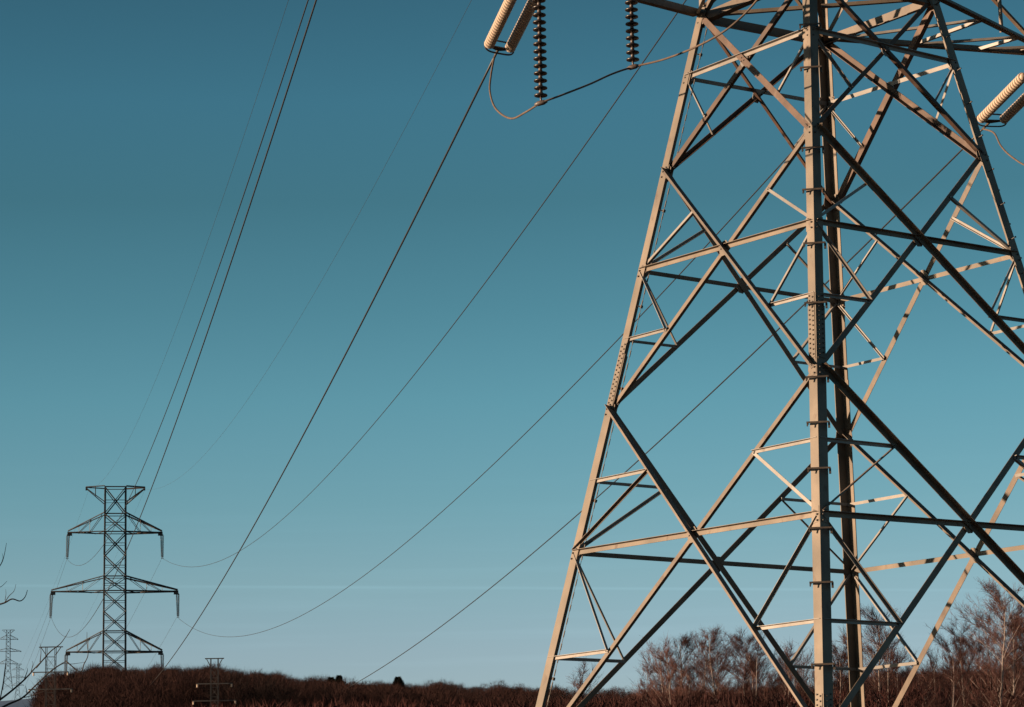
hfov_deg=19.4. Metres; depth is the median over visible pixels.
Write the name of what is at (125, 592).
lattice tower
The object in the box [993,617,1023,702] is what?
birch tree
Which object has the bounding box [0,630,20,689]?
lattice tower
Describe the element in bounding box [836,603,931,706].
birch tree
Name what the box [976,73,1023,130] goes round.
strain insulator set
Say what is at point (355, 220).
earth wire
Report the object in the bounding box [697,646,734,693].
birch tree
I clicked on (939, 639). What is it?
birch tree
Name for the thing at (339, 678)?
conifer tree
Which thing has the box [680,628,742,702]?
birch tree
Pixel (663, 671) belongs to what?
birch tree
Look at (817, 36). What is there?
lattice tower
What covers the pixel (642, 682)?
birch tree
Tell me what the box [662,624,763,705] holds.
birch tree
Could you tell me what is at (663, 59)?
jumper cable
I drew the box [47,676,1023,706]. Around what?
brush
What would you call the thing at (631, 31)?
hanging insulator
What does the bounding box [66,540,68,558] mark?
hanging insulator
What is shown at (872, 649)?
birch tree
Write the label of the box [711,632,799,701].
birch tree
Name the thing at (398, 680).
conifer tree
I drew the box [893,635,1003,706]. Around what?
birch tree
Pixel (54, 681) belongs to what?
slim tower
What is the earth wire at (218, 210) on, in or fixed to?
attached to the lattice tower at (817, 36)
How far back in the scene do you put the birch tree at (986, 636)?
157.75 m
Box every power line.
[51,0,316,636]
[67,0,308,565]
[156,59,492,678]
[164,0,686,566]
[177,12,916,636]
[350,130,981,686]
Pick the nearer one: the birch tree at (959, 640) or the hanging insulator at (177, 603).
the birch tree at (959, 640)
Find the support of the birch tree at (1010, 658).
on the ground
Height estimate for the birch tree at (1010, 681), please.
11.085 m
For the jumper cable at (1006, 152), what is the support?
hanging from the strain insulator set at (1000, 99)
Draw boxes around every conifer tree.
[327,677,334,684]
[335,675,343,684]
[392,676,406,689]
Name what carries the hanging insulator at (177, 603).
hanging from the lattice tower at (125, 592)
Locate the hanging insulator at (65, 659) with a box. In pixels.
[64,655,67,673]
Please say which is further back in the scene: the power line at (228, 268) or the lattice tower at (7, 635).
the lattice tower at (7, 635)
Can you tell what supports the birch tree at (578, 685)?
on the ground
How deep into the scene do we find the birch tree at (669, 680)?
156.93 m
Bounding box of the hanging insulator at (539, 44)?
[532,0,547,105]
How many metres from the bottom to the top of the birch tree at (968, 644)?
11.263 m
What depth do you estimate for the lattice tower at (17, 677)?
2094.14 m
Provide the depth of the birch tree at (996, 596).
144.26 m
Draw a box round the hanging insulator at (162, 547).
[161,538,163,558]
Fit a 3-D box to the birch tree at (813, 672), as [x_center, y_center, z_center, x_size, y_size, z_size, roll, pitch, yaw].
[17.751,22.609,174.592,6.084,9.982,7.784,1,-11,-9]
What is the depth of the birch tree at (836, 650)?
169.75 m
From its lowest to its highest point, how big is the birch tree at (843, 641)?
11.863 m
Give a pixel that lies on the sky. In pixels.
(123, 123)
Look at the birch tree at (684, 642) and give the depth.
167.64 m
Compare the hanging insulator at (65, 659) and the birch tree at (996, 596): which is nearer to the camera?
the birch tree at (996, 596)
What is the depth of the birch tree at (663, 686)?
165.07 m
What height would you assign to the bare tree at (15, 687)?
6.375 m
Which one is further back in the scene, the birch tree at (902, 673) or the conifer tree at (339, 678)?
the conifer tree at (339, 678)
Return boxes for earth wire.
[93,0,288,487]
[163,7,467,486]
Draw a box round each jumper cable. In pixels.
[489,0,757,119]
[982,128,1023,165]
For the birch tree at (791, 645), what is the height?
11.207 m
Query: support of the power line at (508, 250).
attached to the strain insulator set
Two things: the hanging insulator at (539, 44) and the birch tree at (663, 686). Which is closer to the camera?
the hanging insulator at (539, 44)
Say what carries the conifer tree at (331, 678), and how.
on the ground
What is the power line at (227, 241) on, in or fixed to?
attached to the strain insulator set
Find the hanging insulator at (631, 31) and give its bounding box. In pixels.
[625,0,639,69]
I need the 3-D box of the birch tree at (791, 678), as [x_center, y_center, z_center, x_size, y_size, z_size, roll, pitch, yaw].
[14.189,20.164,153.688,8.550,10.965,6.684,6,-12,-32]
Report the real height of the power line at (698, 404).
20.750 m
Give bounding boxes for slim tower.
[28,646,72,706]
[192,658,236,706]
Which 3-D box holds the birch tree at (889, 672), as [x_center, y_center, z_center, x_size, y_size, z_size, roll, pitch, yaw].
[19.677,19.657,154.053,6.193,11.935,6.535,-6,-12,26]
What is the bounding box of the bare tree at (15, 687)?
[0,543,87,706]
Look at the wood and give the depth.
177.22 m
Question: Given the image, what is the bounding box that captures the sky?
[0,0,1023,700]
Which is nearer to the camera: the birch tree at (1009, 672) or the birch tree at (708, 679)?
the birch tree at (1009, 672)
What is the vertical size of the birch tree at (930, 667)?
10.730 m
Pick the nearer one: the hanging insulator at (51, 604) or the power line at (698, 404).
the power line at (698, 404)
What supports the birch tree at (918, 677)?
on the ground
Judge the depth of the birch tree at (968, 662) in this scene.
159.58 m
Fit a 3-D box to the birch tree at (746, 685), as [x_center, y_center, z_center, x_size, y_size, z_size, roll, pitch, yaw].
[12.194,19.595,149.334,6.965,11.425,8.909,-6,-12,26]
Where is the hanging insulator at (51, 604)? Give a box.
[49,593,52,617]
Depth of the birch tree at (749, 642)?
164.35 m
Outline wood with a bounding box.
[23,661,1023,706]
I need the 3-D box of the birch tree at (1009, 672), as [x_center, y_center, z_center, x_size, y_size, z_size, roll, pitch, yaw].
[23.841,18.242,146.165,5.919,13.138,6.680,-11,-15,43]
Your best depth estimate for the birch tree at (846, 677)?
147.98 m
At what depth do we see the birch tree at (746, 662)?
175.14 m
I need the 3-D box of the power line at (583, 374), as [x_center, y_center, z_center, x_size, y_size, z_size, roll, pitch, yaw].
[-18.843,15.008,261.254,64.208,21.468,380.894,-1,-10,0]
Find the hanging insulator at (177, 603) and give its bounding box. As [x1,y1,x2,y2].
[176,593,179,616]
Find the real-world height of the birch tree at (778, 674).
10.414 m
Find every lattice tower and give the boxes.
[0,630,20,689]
[11,666,23,699]
[51,485,177,668]
[535,0,1023,706]
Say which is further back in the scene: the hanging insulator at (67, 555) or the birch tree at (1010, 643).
the hanging insulator at (67, 555)
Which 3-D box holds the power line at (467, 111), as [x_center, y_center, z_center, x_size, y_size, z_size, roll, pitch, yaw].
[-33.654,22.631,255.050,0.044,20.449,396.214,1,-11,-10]
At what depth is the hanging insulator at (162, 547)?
453.19 m
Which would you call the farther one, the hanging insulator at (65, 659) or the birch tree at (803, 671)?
the hanging insulator at (65, 659)
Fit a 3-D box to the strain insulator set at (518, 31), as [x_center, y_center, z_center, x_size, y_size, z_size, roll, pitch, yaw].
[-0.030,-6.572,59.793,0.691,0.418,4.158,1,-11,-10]
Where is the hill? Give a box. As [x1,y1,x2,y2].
[0,698,33,706]
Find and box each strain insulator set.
[484,0,536,57]
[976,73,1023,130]
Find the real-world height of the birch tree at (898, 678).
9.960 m
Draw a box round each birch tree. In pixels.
[550,661,605,706]
[615,632,720,706]
[624,658,656,705]
[637,640,720,706]
[639,643,697,695]
[641,631,719,704]
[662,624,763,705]
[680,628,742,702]
[689,659,733,703]
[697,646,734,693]
[701,633,787,706]
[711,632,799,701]
[715,627,791,706]
[731,651,765,691]
[738,644,813,706]
[746,648,813,706]
[750,639,814,705]
[764,654,808,698]
[797,643,878,706]
[801,660,814,692]
[809,625,878,693]
[832,644,867,692]
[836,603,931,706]
[837,640,895,704]
[863,661,938,702]
[867,625,950,706]
[868,646,915,704]
[884,654,938,704]
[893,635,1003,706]
[897,645,970,706]
[918,624,1000,706]
[928,606,1019,706]
[937,618,992,706]
[942,632,991,704]
[948,577,1023,706]
[953,630,1023,706]
[964,596,1023,706]
[979,613,1023,702]
[979,662,1022,703]
[992,615,1023,679]
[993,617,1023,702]

